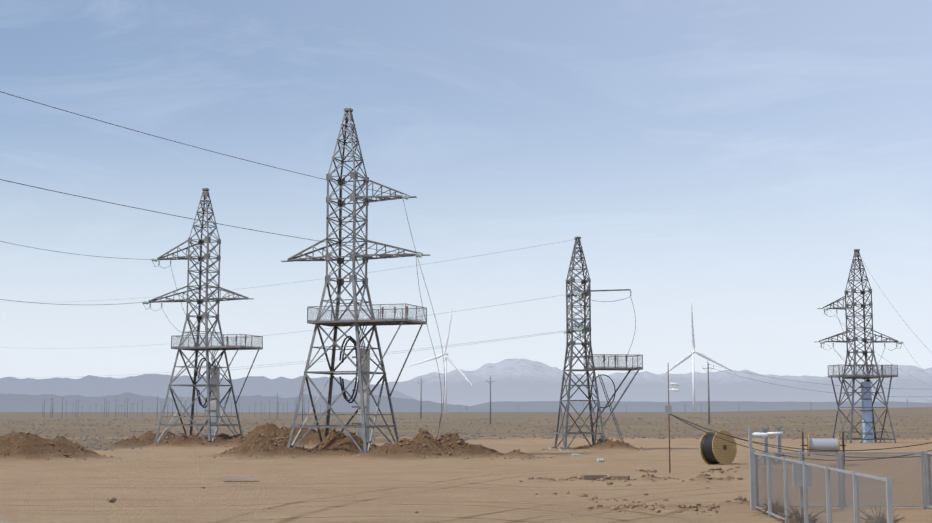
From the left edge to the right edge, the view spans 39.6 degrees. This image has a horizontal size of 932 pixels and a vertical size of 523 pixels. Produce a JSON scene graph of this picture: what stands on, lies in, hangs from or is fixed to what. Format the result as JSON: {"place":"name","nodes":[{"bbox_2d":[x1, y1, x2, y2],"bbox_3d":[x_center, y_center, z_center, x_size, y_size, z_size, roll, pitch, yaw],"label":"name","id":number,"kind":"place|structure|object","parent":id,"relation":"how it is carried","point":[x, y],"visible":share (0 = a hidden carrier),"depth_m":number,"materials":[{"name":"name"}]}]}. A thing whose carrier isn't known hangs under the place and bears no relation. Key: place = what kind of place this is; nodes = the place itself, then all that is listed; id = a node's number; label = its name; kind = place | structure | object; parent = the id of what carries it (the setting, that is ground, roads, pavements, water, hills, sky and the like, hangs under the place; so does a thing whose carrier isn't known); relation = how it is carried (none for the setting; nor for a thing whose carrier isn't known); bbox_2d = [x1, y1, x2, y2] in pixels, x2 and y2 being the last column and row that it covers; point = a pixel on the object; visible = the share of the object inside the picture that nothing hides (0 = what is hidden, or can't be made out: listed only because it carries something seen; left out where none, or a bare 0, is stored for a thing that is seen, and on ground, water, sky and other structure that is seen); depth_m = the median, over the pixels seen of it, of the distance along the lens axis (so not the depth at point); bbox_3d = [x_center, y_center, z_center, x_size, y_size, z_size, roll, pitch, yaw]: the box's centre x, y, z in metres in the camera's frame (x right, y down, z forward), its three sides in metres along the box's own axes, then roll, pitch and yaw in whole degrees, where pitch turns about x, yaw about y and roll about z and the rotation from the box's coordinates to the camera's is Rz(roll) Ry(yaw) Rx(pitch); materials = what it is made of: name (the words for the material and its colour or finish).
{"place":"outdoors","nodes":[
{"label":"outdoors","id":0,"kind":"place"},
{"bbox_2d":[0,374,418,400],"bbox_3d":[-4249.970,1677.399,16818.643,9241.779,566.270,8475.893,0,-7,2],"label":"mountain range","id":1,"kind":"structure","parent":0,"point":[156,385],"depth_m":16721.94,"materials":[{"name":"stone"}]},
{"bbox_2d":[0,392,563,411],"bbox_3d":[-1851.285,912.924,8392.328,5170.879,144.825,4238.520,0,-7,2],"label":"foothills","id":2,"kind":"structure","parent":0,"point":[9,402],"depth_m":8019.06,"materials":[{"name":"grey stone"}]},
{"bbox_2d":[0,407,931,522],"bbox_3d":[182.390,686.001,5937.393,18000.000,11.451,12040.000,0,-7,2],"label":"ground","id":3,"kind":"structure","parent":0,"point":[61,488],"depth_m":69.20,"materials":[{"name":"beige sand"}]},
{"bbox_2d":[107,497,116,501],"bbox_3d":[-12.284,8.265,44.908,0.324,0.181,0.322,-6,-9,41],"label":"rock","id":4,"kind":"object","parent":3,"relation":"on","point":[111,499],"visible":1,"depth_m":44.81,"materials":[{"name":"beige stone"}]},
{"bbox_2d":[142,188,262,442],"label":"transmission tower","id":5,"kind":"structure","parent":3,"relation":"on","point":[212,423],"depth_m":111.62,"materials":[{"name":"metal"}]},
{"bbox_2d":[0,91,444,435],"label":"wires","id":6,"kind":"object","parent":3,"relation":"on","point":[232,226],"visible":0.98,"depth_m":76.75,"materials":[{"name":"grey"}]},
{"bbox_2d":[222,478,257,478],"bbox_3d":[-10.331,9.913,59.081,1.600,0.015,0.600,0,-7,-4],"label":"metal sheet","id":7,"kind":"object","parent":3,"relation":"on","point":[239,478],"visible":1,"depth_m":59.10,"materials":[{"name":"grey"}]},
{"bbox_2d":[281,108,430,455],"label":"transmission tower","id":8,"kind":"structure","parent":3,"relation":"on","point":[363,372],"depth_m":88.83,"materials":[{"name":"metal"}]},
{"bbox_2d":[5,473,773,522],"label":"tyre tracks","id":9,"kind":"object","parent":3,"relation":"on","point":[443,504],"visible":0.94,"depth_m":41.60},
{"bbox_2d":[420,379,421,418],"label":"utility pole","id":10,"kind":"object","parent":3,"relation":"on","point":[421,401],"visible":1,"depth_m":359.13,"materials":[{"name":"grey"}]},
{"bbox_2d":[2,423,852,522],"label":"ground clods","id":11,"kind":"object","parent":3,"relation":"on","point":[644,505],"visible":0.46,"depth_m":71.39,"materials":[{"name":"soil"}]},
{"bbox_2d":[404,309,471,412],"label":"wind turbine","id":12,"kind":"object","parent":3,"relation":"on","point":[451,361],"visible":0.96,"depth_m":2199.43,"materials":[{"name":"white metal"}]},
{"bbox_2d":[0,415,931,450],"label":"steppe scrub tufts","id":13,"kind":"object","parent":3,"relation":"on","point":[257,422],"visible":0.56,"depth_m":219.19,"materials":[{"name":"brown plant"}]},
{"bbox_2d":[486,375,494,423],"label":"utility pole","id":14,"kind":"object","parent":3,"relation":"on","point":[490,381],"visible":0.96,"depth_m":295.99,"materials":[{"name":"grey"}]},
{"bbox_2d":[572,453,603,461],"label":"concrete blocks","id":15,"kind":"structure","parent":3,"relation":"on","point":[600,460],"depth_m":78.60,"materials":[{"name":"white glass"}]},
{"bbox_2d":[548,237,642,450],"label":"transmission tower","id":16,"kind":"structure","parent":3,"relation":"on","point":[584,293],"depth_m":99.51,"materials":[{"name":"grey metal"}]},
{"bbox_2d":[4,239,930,400],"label":"wires","id":17,"kind":"object","parent":16,"relation":"attached to","point":[463,343],"visible":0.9,"depth_m":117.37,"materials":[{"name":"grey"}]},
{"bbox_2d":[572,293,635,407],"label":"tower cables","id":18,"kind":"object","parent":16,"relation":"hanging from","point":[603,374],"visible":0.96,"depth_m":98.83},
{"bbox_2d":[581,475,629,479],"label":"concrete slabs","id":19,"kind":"structure","parent":3,"relation":"on","point":[593,477],"depth_m":58.43,"materials":[{"name":"beige concrete"}]},
{"bbox_2d":[665,366,678,472],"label":"cctv pole","id":20,"kind":"object","parent":3,"relation":"on","point":[668,410],"visible":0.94,"depth_m":65.65,"materials":[{"name":"metal"}]},
{"bbox_2d":[670,364,931,460],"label":"black cables","id":21,"kind":"object","parent":20,"relation":"hanging from","point":[801,448],"visible":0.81,"depth_m":59.30,"materials":[{"name":"black plastic"}]},
{"bbox_2d":[658,304,735,411],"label":"wind turbine","id":22,"kind":"object","parent":3,"relation":"on","point":[692,355],"visible":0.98,"depth_m":2110.19,"materials":[{"name":"white metal"}]},
{"bbox_2d":[702,362,713,423],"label":"utility pole","id":23,"kind":"object","parent":3,"relation":"on","point":[707,368],"visible":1,"depth_m":231.81,"materials":[{"name":"grey"}]},
{"bbox_2d":[699,430,736,464],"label":"cable reel","id":24,"kind":"object","parent":3,"relation":"on","point":[715,450],"visible":0.98,"depth_m":74.03,"materials":[{"name":"brown wood"}]},
{"bbox_2d":[758,427,776,464],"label":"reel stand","id":25,"kind":"object","parent":3,"relation":"on","point":[765,441],"visible":0.48,"depth_m":74.21,"materials":[{"name":"grey paint"}]},
{"bbox_2d":[754,497,784,515],"bbox_3d":[8.994,7.191,38.031,1.124,0.680,1.339,0,-7,2],"label":"dry shrub","id":26,"kind":"object","parent":3,"relation":"on","point":[776,508],"visible":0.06,"depth_m":37.99,"materials":[{"name":"brown plant"}]},
{"bbox_2d":[771,426,789,462],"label":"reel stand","id":27,"kind":"object","parent":3,"relation":"on","point":[778,437],"visible":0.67,"depth_m":76.30,"materials":[{"name":"grey paint"}]},
{"bbox_2d":[774,506,795,522],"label":"dry shrub","id":28,"kind":"object","parent":3,"relation":"on","point":[783,515],"visible":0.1,"depth_m":35.29,"materials":[{"name":"brown plant"}]},
{"bbox_2d":[778,501,824,522],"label":"dry shrub","id":29,"kind":"object","parent":3,"relation":"on","point":[793,520],"visible":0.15,"depth_m":33.49,"materials":[{"name":"brown plant"}]},
{"bbox_2d":[801,431,845,465],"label":"cable reel on stand","id":30,"kind":"object","parent":3,"relation":"on","point":[818,444],"visible":0.81,"depth_m":72.09,"materials":[{"name":"grey wood"}]},
{"bbox_2d":[748,428,931,522],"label":"fence panels","id":31,"kind":"object","parent":3,"relation":"on","point":[801,470],"visible":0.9,"depth_m":39.20,"materials":[{"name":"grey paint"}]},
{"bbox_2d":[817,249,903,442],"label":"transmission tower","id":32,"kind":"structure","parent":3,"relation":"on","point":[868,422],"depth_m":122.86,"materials":[{"name":"metal"}]},
{"bbox_2d":[852,505,905,522],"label":"dry shrub","id":33,"kind":"object","parent":3,"relation":"on","point":[883,519],"visible":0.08,"depth_m":32.25,"materials":[{"name":"brown plant"}]},
{"bbox_2d":[0,0,931,384],"label":"sky","id":34,"kind":"structure","parent":0,"point":[731,160],"materials":[{"name":"blue"}]},
{"bbox_2d":[378,358,931,405],"bbox_3d":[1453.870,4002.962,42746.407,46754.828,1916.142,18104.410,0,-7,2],"label":"snowy mountain range","id":35,"kind":"structure","parent":0,"point":[519,380],"depth_m":42767.76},
{"bbox_2d":[471,401,931,411],"bbox_3d":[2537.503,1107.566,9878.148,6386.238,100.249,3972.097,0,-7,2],"label":"distant hills","id":36,"kind":"structure","parent":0,"point":[679,406],"depth_m":9920.98,"materials":[{"name":"grey stone"}]}
]}

